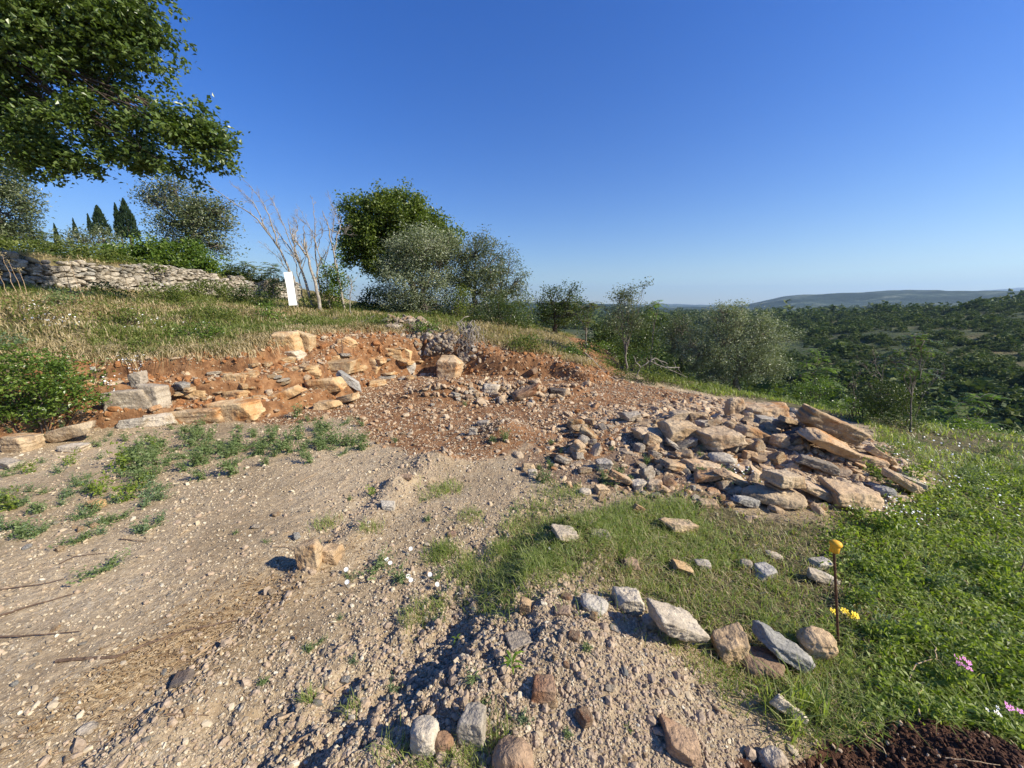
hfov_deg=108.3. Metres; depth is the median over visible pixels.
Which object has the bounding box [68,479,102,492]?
weed
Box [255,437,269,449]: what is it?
weed
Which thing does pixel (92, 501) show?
rock
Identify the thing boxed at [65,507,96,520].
weed
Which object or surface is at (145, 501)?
weed
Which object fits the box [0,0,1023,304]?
sky
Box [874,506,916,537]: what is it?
weed
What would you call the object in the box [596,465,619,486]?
weed
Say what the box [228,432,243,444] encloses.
weed
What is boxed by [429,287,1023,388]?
hills
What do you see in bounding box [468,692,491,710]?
weed
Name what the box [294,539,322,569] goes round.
rock
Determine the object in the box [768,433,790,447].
rock
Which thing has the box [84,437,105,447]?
weed
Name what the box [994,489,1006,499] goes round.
weed
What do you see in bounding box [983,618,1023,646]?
weed
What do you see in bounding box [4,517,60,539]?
weed
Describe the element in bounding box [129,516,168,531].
weed
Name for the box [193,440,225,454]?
weed
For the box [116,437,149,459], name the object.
weed
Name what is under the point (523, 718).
weed
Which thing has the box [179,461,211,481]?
weed
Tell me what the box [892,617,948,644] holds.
weed
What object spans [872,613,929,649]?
weed
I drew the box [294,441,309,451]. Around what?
weed
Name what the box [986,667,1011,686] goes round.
weed
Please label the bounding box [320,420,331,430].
weed
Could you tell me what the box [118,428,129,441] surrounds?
weed
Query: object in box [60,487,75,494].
weed
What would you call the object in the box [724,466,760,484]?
weed
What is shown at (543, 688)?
rock
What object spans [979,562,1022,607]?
weed
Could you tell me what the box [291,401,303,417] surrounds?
weed
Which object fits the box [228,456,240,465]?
weed
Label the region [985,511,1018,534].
weed
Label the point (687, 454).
stone
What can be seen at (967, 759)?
pale root
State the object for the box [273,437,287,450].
weed
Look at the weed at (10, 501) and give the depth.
2.96 m
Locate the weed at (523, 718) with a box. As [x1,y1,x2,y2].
[509,707,534,726]
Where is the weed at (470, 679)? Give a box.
[464,664,486,684]
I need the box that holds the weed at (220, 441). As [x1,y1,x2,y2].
[213,435,226,446]
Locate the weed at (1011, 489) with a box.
[1004,483,1023,494]
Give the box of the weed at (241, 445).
[230,435,262,449]
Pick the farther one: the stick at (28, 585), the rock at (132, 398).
the rock at (132, 398)
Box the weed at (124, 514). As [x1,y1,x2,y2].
[98,505,135,522]
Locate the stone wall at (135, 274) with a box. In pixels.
[0,250,300,298]
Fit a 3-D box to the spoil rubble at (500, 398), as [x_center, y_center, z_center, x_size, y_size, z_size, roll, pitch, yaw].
[-0.561,-0.008,7.248,4.381,0.446,3.248,2,12,11]
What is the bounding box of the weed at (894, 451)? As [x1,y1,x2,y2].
[890,444,902,456]
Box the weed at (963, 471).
[947,458,972,477]
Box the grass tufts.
[289,473,914,767]
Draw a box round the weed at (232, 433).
[227,425,249,443]
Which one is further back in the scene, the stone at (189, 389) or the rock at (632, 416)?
the stone at (189, 389)
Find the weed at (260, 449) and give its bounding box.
[252,440,269,455]
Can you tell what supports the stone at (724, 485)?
on the ground at (98, 594)
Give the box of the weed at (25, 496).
[18,493,31,503]
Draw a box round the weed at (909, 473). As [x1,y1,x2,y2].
[897,467,917,482]
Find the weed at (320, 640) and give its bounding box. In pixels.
[307,632,327,649]
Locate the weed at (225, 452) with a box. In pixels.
[218,447,232,458]
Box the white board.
[284,272,297,305]
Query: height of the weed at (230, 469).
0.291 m
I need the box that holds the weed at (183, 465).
[169,455,189,471]
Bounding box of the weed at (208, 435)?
[199,421,216,441]
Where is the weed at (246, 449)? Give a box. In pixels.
[232,444,252,452]
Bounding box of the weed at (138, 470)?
[126,459,175,475]
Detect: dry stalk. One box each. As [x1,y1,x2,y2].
[0,252,16,292]
[5,259,22,293]
[13,267,27,294]
[56,255,71,292]
[65,260,82,295]
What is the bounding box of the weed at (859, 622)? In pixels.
[855,617,887,639]
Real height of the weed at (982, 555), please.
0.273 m
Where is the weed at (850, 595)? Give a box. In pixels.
[837,582,881,608]
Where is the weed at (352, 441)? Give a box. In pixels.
[345,434,359,445]
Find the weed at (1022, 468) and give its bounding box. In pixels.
[1009,458,1023,473]
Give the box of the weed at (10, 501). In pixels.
[0,485,20,511]
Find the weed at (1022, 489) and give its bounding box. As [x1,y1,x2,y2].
[1010,473,1023,497]
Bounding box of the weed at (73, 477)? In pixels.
[61,471,86,483]
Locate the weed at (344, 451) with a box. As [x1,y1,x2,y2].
[329,446,351,455]
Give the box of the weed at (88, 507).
[72,496,100,510]
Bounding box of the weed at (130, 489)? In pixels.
[105,479,141,502]
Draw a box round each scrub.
[0,295,66,321]
[0,330,33,350]
[32,288,88,308]
[75,279,139,299]
[92,301,155,326]
[121,331,161,347]
[130,279,191,302]
[162,318,236,341]
[178,278,237,301]
[185,300,240,320]
[222,279,277,305]
[246,299,288,320]
[283,312,313,325]
[364,312,398,327]
[404,317,443,334]
[497,330,553,351]
[557,337,602,357]
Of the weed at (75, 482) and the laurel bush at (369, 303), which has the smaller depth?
the weed at (75, 482)
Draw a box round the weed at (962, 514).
[947,501,973,520]
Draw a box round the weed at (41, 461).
[30,457,47,462]
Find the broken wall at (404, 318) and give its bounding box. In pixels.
[381,314,433,332]
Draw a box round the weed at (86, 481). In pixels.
[73,474,92,484]
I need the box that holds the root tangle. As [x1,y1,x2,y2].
[452,316,492,352]
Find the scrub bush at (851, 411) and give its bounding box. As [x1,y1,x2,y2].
[838,394,888,421]
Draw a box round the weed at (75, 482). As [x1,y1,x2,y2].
[69,475,87,487]
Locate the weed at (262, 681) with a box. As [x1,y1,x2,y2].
[257,673,270,685]
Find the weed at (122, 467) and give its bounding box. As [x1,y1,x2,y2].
[106,441,139,471]
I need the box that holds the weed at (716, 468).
[695,463,733,483]
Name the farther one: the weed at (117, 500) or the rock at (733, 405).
the rock at (733, 405)
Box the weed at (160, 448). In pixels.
[145,440,172,453]
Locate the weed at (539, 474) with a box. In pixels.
[534,469,545,480]
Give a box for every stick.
[0,578,64,589]
[0,593,74,616]
[0,631,79,637]
[54,620,236,662]
[59,552,106,563]
[166,713,208,715]
[192,633,254,658]
[278,677,359,720]
[289,733,315,747]
[324,686,339,695]
[697,685,705,698]
[714,705,740,722]
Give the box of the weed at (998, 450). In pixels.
[982,439,1009,455]
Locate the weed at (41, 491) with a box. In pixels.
[31,483,60,494]
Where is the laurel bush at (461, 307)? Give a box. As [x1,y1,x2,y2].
[412,283,474,318]
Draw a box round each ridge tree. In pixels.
[930,312,939,316]
[953,307,964,311]
[981,305,993,310]
[1006,304,1018,308]
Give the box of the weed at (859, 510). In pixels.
[851,499,872,515]
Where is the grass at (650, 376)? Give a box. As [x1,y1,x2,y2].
[592,357,726,389]
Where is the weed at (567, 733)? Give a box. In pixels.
[562,725,573,740]
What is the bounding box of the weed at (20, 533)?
[9,522,35,539]
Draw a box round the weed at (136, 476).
[121,465,150,480]
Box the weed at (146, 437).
[129,426,162,444]
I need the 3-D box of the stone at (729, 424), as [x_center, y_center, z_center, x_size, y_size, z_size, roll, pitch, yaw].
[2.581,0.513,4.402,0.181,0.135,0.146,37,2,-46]
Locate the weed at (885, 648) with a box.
[868,625,905,665]
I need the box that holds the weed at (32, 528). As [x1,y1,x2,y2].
[18,515,47,538]
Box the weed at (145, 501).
[136,493,153,509]
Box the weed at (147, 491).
[132,481,155,497]
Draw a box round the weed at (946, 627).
[926,618,960,640]
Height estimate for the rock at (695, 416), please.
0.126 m
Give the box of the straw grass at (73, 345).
[0,248,593,364]
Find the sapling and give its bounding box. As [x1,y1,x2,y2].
[872,333,947,431]
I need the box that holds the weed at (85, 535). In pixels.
[47,523,100,547]
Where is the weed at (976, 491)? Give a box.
[965,482,988,497]
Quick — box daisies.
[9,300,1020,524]
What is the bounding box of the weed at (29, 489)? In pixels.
[13,482,44,492]
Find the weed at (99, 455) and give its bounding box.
[87,450,109,459]
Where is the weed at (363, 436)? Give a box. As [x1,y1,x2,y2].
[355,427,369,440]
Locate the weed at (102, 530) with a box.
[89,522,108,534]
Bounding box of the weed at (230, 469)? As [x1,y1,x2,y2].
[205,451,244,477]
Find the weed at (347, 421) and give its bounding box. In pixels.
[335,416,355,425]
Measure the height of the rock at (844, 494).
0.215 m
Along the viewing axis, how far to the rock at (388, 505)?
2.94 m
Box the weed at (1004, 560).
[977,545,1017,577]
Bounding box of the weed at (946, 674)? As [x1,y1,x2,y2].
[913,657,971,694]
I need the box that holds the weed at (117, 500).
[103,491,132,503]
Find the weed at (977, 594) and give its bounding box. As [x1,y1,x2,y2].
[965,583,996,602]
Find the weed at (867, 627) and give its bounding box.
[849,619,878,639]
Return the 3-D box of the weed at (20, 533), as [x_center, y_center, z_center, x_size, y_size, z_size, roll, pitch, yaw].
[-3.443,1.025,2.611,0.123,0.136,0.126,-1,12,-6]
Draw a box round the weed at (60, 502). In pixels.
[50,493,74,507]
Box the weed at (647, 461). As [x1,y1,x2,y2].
[643,454,652,463]
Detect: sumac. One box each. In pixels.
[13,229,70,249]
[221,261,272,280]
[255,262,286,297]
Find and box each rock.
[0,433,45,452]
[0,457,25,469]
[13,403,67,419]
[44,420,95,442]
[56,442,93,452]
[76,721,98,735]
[84,498,107,508]
[100,389,151,411]
[115,417,148,428]
[127,370,148,387]
[135,383,171,407]
[143,413,177,426]
[165,407,222,422]
[168,668,194,688]
[181,390,205,398]
[204,398,265,420]
[220,372,247,382]
[222,389,249,398]
[267,384,306,400]
[270,331,304,351]
[284,350,306,360]
[293,330,315,352]
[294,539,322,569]
[304,376,346,392]
[306,364,321,376]
[312,400,342,409]
[322,543,344,564]
[328,358,360,373]
[336,370,361,391]
[336,392,359,402]
[337,336,357,347]
[369,358,380,373]
[380,500,395,510]
[385,348,401,358]
[401,473,411,479]
[405,349,411,360]
[406,363,415,373]
[410,715,439,759]
[435,730,453,753]
[436,355,463,377]
[447,531,455,536]
[456,702,486,751]
[469,427,477,434]
[477,419,488,425]
[483,383,499,393]
[492,735,533,767]
[504,630,532,652]
[511,382,538,400]
[519,596,531,614]
[520,463,534,471]
[528,469,537,477]
[530,673,555,706]
[549,387,566,397]
[551,523,579,541]
[554,604,570,615]
[579,487,590,495]
[580,593,608,615]
[589,528,610,539]
[593,484,609,494]
[594,458,612,470]
[609,469,631,484]
[611,586,644,615]
[619,411,640,421]
[623,556,640,569]
[630,426,662,439]
[631,479,646,487]
[633,503,644,513]
[641,613,656,629]
[646,478,662,490]
[646,598,709,642]
[657,418,700,442]
[658,517,698,533]
[659,458,687,470]
[659,714,702,767]
[665,437,679,450]
[669,410,691,420]
[671,558,693,574]
[676,436,697,449]
[679,458,720,471]
[690,412,708,420]
[692,468,722,482]
[694,419,707,427]
[694,425,747,450]
[694,559,711,571]
[698,498,719,508]
[707,452,736,465]
[710,622,749,665]
[711,468,749,486]
[724,397,745,414]
[730,495,760,507]
[733,423,770,443]
[739,559,752,569]
[740,485,807,509]
[741,646,784,679]
[742,410,754,417]
[742,450,757,461]
[744,402,790,417]
[748,472,759,481]
[751,455,770,463]
[751,620,815,673]
[753,562,777,580]
[754,415,788,425]
[758,745,787,767]
[759,469,806,488]
[764,481,796,493]
[764,550,783,559]
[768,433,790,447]
[769,693,808,724]
[778,415,798,426]
[782,427,812,443]
[793,454,839,475]
[795,403,871,445]
[795,427,860,458]
[796,625,838,661]
[801,480,832,503]
[807,556,832,570]
[807,567,839,585]
[818,476,883,512]
[830,503,845,508]
[845,452,889,467]
[862,445,897,465]
[871,485,896,496]
[881,467,924,493]
[890,465,925,483]
[896,472,927,491]
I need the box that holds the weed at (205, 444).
[197,437,210,446]
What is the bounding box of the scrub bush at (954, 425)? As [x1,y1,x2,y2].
[908,415,1023,435]
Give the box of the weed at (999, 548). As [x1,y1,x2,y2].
[993,543,1019,563]
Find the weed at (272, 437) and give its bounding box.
[260,426,278,443]
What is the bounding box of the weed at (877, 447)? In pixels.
[875,442,885,450]
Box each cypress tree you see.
[53,223,62,248]
[71,218,80,249]
[86,213,93,242]
[90,205,112,243]
[112,203,125,242]
[116,198,140,246]
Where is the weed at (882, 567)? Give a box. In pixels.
[856,556,898,580]
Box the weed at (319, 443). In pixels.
[310,430,326,450]
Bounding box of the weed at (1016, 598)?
[1003,580,1023,608]
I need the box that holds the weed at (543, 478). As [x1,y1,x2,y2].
[538,467,554,483]
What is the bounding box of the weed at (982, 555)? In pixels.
[969,540,1012,580]
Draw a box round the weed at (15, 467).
[0,457,27,472]
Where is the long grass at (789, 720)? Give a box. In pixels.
[738,649,848,742]
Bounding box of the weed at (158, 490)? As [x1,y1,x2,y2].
[139,484,169,499]
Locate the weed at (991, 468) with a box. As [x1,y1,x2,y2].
[985,459,1001,472]
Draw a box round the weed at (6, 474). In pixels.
[0,468,21,477]
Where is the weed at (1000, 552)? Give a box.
[979,541,1014,561]
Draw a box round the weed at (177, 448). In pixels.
[166,444,181,451]
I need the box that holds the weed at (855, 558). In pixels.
[842,539,870,570]
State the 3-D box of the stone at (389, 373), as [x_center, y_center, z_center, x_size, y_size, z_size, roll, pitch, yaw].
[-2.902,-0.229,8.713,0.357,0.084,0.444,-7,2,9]
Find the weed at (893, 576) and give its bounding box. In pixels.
[867,567,908,589]
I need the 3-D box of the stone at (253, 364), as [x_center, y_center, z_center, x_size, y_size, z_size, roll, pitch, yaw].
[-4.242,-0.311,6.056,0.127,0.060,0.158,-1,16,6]
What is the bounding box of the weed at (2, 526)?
[0,516,21,532]
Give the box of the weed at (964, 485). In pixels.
[955,478,969,490]
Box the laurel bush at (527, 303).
[514,289,541,327]
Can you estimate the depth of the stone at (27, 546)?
2.50 m
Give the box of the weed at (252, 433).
[247,428,257,437]
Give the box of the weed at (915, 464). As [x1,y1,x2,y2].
[896,451,932,480]
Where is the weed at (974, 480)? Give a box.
[956,470,996,488]
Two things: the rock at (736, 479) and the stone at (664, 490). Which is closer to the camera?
the stone at (664, 490)
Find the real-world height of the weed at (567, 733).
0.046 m
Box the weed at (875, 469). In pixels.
[862,457,881,477]
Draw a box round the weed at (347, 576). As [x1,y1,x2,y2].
[344,570,355,582]
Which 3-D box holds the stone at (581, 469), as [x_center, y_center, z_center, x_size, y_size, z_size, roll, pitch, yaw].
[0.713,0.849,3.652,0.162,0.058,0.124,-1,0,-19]
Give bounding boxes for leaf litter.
[0,477,474,767]
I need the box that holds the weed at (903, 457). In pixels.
[897,450,911,459]
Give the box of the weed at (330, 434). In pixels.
[318,424,340,442]
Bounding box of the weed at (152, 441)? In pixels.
[145,435,163,450]
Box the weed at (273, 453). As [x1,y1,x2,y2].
[268,443,281,456]
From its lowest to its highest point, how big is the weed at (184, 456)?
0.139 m
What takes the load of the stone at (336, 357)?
on the rock at (349, 366)
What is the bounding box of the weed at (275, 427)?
[269,423,280,435]
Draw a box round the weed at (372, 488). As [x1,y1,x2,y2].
[365,484,375,495]
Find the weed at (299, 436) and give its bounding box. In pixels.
[289,416,307,439]
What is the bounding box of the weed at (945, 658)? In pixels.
[928,649,971,666]
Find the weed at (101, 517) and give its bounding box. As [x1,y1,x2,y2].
[92,509,124,525]
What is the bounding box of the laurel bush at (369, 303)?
[346,281,444,313]
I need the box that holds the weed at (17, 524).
[7,516,33,531]
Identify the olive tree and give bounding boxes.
[0,157,60,247]
[49,221,132,251]
[119,175,250,264]
[366,219,468,314]
[435,224,517,319]
[488,245,534,318]
[596,276,655,374]
[654,308,708,376]
[669,298,807,392]
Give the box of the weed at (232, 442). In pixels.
[228,434,238,448]
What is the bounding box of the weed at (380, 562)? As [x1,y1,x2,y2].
[356,542,396,579]
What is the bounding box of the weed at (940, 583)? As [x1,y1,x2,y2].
[915,561,972,592]
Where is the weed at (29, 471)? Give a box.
[16,457,39,473]
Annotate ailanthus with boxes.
[565,302,603,347]
[642,300,668,367]
[793,348,844,403]
[927,392,1013,428]
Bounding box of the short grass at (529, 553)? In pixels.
[444,369,1023,763]
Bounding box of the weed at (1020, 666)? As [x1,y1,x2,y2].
[985,652,1023,679]
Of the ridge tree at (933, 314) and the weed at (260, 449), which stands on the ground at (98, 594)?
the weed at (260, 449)
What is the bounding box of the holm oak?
[530,277,596,334]
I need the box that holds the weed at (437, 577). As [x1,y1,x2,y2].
[431,567,450,579]
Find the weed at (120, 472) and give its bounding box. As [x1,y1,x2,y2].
[112,467,132,477]
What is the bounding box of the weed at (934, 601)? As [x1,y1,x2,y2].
[923,597,944,607]
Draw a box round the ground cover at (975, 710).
[447,379,1023,749]
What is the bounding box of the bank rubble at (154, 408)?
[9,328,617,422]
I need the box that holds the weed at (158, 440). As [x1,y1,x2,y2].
[155,436,169,447]
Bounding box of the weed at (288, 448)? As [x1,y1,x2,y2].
[271,434,297,453]
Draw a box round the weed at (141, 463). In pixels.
[131,449,159,470]
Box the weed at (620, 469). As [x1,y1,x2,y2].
[613,461,627,472]
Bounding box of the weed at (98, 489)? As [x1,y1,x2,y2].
[82,464,115,495]
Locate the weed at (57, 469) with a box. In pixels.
[45,462,69,475]
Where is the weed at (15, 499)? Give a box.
[3,492,22,504]
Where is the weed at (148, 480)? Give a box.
[133,474,158,488]
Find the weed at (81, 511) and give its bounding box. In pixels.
[64,500,98,521]
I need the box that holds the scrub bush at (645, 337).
[573,301,679,369]
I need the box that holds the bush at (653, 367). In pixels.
[598,325,786,401]
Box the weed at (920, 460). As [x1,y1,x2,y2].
[915,451,935,466]
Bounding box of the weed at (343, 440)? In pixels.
[334,426,357,446]
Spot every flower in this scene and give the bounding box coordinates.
[830,607,876,629]
[954,654,972,681]
[986,705,1002,727]
[1005,702,1023,732]
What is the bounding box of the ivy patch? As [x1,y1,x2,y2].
[32,248,85,260]
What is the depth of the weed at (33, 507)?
2.92 m
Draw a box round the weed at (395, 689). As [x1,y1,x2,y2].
[385,671,403,692]
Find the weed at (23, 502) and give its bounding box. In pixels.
[0,494,32,507]
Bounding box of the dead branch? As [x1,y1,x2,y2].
[629,356,687,379]
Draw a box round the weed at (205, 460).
[199,450,212,464]
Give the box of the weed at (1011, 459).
[1004,455,1019,462]
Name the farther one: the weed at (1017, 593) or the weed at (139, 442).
the weed at (139, 442)
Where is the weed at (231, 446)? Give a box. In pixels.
[223,441,237,452]
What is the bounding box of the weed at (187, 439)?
[171,427,202,447]
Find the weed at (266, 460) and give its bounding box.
[259,453,271,464]
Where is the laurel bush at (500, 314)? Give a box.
[465,289,536,330]
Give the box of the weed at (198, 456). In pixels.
[181,444,207,466]
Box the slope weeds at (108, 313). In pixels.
[0,248,574,349]
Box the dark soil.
[724,715,1023,767]
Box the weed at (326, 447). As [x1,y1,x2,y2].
[315,435,344,450]
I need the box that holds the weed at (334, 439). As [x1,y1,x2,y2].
[322,432,355,443]
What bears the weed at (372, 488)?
on the ground at (98, 594)
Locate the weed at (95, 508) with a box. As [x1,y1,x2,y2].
[65,497,111,519]
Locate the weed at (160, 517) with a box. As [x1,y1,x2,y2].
[153,509,166,522]
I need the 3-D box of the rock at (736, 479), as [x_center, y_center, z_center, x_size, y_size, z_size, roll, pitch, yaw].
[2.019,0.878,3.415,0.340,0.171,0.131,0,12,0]
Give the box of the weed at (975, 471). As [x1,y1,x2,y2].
[964,460,983,479]
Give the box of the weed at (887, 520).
[872,497,909,538]
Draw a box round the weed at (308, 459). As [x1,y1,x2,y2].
[295,443,315,463]
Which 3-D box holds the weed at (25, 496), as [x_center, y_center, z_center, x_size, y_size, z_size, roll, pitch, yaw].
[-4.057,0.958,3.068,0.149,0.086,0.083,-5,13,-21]
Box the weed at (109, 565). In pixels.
[63,544,130,584]
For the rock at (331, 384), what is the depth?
6.35 m
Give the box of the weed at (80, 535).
[61,528,92,545]
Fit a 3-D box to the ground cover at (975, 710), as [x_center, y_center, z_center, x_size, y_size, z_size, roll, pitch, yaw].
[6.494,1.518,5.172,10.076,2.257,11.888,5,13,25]
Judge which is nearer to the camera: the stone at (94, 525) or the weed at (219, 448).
the stone at (94, 525)
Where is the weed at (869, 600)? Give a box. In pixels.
[854,571,882,611]
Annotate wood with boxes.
[478,288,1023,329]
[590,303,1023,433]
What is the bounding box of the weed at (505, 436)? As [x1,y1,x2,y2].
[499,427,511,440]
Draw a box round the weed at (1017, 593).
[999,583,1023,600]
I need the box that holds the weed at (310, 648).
[301,641,314,652]
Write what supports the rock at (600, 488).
on the ground at (98, 594)
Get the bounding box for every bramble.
[0,233,175,273]
[0,336,116,433]
[74,357,116,380]
[82,229,238,276]
[215,260,286,297]
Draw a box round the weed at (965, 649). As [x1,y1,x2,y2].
[945,633,978,674]
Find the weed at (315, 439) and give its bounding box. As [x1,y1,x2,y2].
[304,432,339,445]
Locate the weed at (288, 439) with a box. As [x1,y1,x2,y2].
[281,427,298,446]
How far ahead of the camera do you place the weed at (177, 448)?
4.22 m
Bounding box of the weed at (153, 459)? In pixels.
[130,443,163,466]
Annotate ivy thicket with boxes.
[274,265,356,309]
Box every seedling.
[465,670,479,684]
[501,649,524,673]
[624,721,633,732]
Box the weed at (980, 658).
[968,640,1023,696]
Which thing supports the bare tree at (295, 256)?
on the ground at (98, 594)
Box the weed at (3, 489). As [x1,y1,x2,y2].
[0,482,23,491]
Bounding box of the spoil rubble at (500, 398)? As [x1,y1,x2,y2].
[397,367,598,413]
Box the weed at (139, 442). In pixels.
[133,436,148,449]
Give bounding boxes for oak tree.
[0,0,249,193]
[330,177,470,291]
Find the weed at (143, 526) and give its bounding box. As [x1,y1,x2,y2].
[129,515,151,534]
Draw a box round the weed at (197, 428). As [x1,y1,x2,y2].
[185,415,205,439]
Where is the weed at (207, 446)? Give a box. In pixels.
[199,440,216,452]
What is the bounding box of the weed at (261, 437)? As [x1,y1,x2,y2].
[253,433,269,442]
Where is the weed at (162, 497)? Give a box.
[144,489,177,500]
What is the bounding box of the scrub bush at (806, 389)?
[759,374,863,413]
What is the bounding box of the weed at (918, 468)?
[898,456,939,479]
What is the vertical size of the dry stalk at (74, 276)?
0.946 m
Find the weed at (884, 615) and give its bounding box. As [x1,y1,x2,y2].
[864,608,896,627]
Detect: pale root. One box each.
[858,720,886,756]
[909,647,946,716]
[945,754,997,764]
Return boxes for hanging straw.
[0,325,596,373]
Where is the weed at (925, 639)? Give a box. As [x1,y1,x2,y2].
[894,607,941,653]
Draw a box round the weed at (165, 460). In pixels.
[155,450,174,465]
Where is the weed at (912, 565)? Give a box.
[884,540,927,571]
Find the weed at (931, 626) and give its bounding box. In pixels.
[914,614,939,637]
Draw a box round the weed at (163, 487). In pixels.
[151,481,173,490]
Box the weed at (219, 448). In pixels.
[212,444,227,453]
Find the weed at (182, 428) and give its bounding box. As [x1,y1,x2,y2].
[175,421,191,433]
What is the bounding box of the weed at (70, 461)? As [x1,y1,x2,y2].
[58,447,81,465]
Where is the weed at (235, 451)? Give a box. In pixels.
[230,445,239,454]
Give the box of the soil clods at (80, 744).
[0,340,1023,767]
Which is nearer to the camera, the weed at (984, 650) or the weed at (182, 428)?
the weed at (984, 650)
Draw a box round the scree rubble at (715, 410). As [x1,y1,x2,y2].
[511,395,951,524]
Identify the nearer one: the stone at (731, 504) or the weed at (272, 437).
the stone at (731, 504)
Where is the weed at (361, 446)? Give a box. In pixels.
[355,437,369,450]
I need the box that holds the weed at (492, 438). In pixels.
[489,433,496,442]
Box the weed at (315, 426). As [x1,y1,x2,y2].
[309,414,325,431]
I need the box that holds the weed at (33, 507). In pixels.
[24,498,49,514]
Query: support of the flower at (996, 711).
on the ground at (98, 594)
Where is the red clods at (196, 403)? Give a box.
[0,327,612,423]
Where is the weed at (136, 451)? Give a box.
[128,442,143,460]
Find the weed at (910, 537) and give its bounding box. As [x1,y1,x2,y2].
[905,531,926,549]
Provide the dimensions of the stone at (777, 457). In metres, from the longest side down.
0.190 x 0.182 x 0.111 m
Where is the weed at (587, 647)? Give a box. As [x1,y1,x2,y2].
[579,640,592,652]
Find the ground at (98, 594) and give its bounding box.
[0,254,1023,767]
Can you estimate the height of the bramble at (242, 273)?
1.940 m
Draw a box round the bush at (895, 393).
[851,370,936,429]
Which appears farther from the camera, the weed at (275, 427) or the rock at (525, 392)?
the rock at (525, 392)
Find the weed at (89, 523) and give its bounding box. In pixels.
[79,520,101,526]
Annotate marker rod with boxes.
[829,540,842,645]
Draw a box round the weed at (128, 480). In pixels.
[120,477,131,489]
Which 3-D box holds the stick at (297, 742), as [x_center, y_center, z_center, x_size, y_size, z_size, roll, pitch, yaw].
[-0.763,1.322,1.367,0.109,0.033,0.039,2,12,8]
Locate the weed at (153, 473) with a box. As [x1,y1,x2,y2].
[142,464,159,478]
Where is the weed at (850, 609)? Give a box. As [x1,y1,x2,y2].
[838,593,869,621]
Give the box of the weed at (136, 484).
[130,470,151,490]
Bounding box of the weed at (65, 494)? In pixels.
[57,485,72,498]
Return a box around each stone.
[10,680,18,686]
[21,543,32,549]
[46,714,54,719]
[50,624,60,632]
[54,546,63,551]
[62,753,73,764]
[76,526,83,532]
[89,522,98,527]
[156,689,162,695]
[161,668,167,675]
[174,381,190,389]
[183,386,195,392]
[183,704,192,717]
[206,371,221,374]
[239,370,259,377]
[239,383,248,388]
[248,363,258,366]
[250,524,259,528]
[252,395,267,398]
[261,362,272,366]
[267,588,275,595]
[271,511,280,516]
[276,377,289,382]
[279,356,295,363]
[280,380,291,384]
[283,366,298,370]
[292,532,300,540]
[298,363,313,369]
[332,355,340,359]
[340,675,349,683]
[359,365,367,371]
[368,379,386,386]
[375,357,386,364]
[378,375,395,378]
[381,372,397,375]
[396,358,409,361]
[398,361,414,365]
[405,375,413,379]
[405,739,409,750]
[451,392,460,396]
[465,394,473,398]
[527,367,537,375]
[548,698,557,708]
[549,454,567,457]
[552,653,557,660]
[554,455,571,464]
[559,592,572,600]
[562,411,571,416]
[563,661,569,668]
[567,419,584,427]
[568,630,579,641]
[569,424,587,431]
[570,439,585,454]
[572,452,584,459]
[574,706,592,728]
[577,434,589,443]
[577,466,591,473]
[579,425,597,439]
[585,418,594,424]
[587,439,596,445]
[589,611,597,620]
[597,423,606,429]
[598,493,604,502]
[605,424,614,429]
[605,684,614,692]
[609,623,618,632]
[621,666,628,676]
[622,755,627,764]
[632,443,644,452]
[638,463,646,468]
[639,465,655,480]
[643,432,663,445]
[648,450,661,457]
[660,489,667,494]
[668,451,682,457]
[674,449,693,459]
[682,468,690,474]
[692,494,699,501]
[706,418,721,426]
[714,480,733,491]
[717,494,725,500]
[723,421,734,428]
[723,501,734,507]
[724,464,733,469]
[727,446,739,453]
[739,438,753,451]
[745,438,765,452]
[747,478,763,484]
[758,451,767,456]
[760,420,775,427]
[765,424,780,433]
[767,451,786,465]
[791,438,803,445]
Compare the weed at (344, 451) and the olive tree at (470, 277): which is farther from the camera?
the olive tree at (470, 277)
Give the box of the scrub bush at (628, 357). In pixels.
[583,340,693,377]
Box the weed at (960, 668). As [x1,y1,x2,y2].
[940,653,985,691]
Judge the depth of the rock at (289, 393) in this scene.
5.75 m
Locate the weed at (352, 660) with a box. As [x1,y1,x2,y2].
[344,653,358,665]
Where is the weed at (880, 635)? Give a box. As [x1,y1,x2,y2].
[873,618,906,656]
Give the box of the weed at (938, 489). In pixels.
[932,485,954,496]
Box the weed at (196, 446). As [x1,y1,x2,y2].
[186,438,205,450]
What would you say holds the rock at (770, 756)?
on the ground at (98, 594)
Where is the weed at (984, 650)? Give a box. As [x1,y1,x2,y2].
[964,635,1000,662]
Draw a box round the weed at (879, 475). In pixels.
[866,464,884,479]
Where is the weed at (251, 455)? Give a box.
[236,450,261,457]
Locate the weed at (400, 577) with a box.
[383,554,409,585]
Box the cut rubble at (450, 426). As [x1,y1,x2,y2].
[153,321,722,461]
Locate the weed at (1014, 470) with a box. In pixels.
[1006,462,1022,477]
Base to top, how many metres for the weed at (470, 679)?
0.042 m
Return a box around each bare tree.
[208,179,298,306]
[266,191,313,305]
[271,219,314,305]
[285,223,328,310]
[290,195,327,293]
[296,204,335,308]
[319,192,352,309]
[346,272,359,312]
[849,368,860,413]
[857,344,894,413]
[910,349,948,417]
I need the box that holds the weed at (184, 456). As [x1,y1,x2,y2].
[169,445,209,459]
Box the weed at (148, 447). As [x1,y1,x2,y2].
[132,440,163,458]

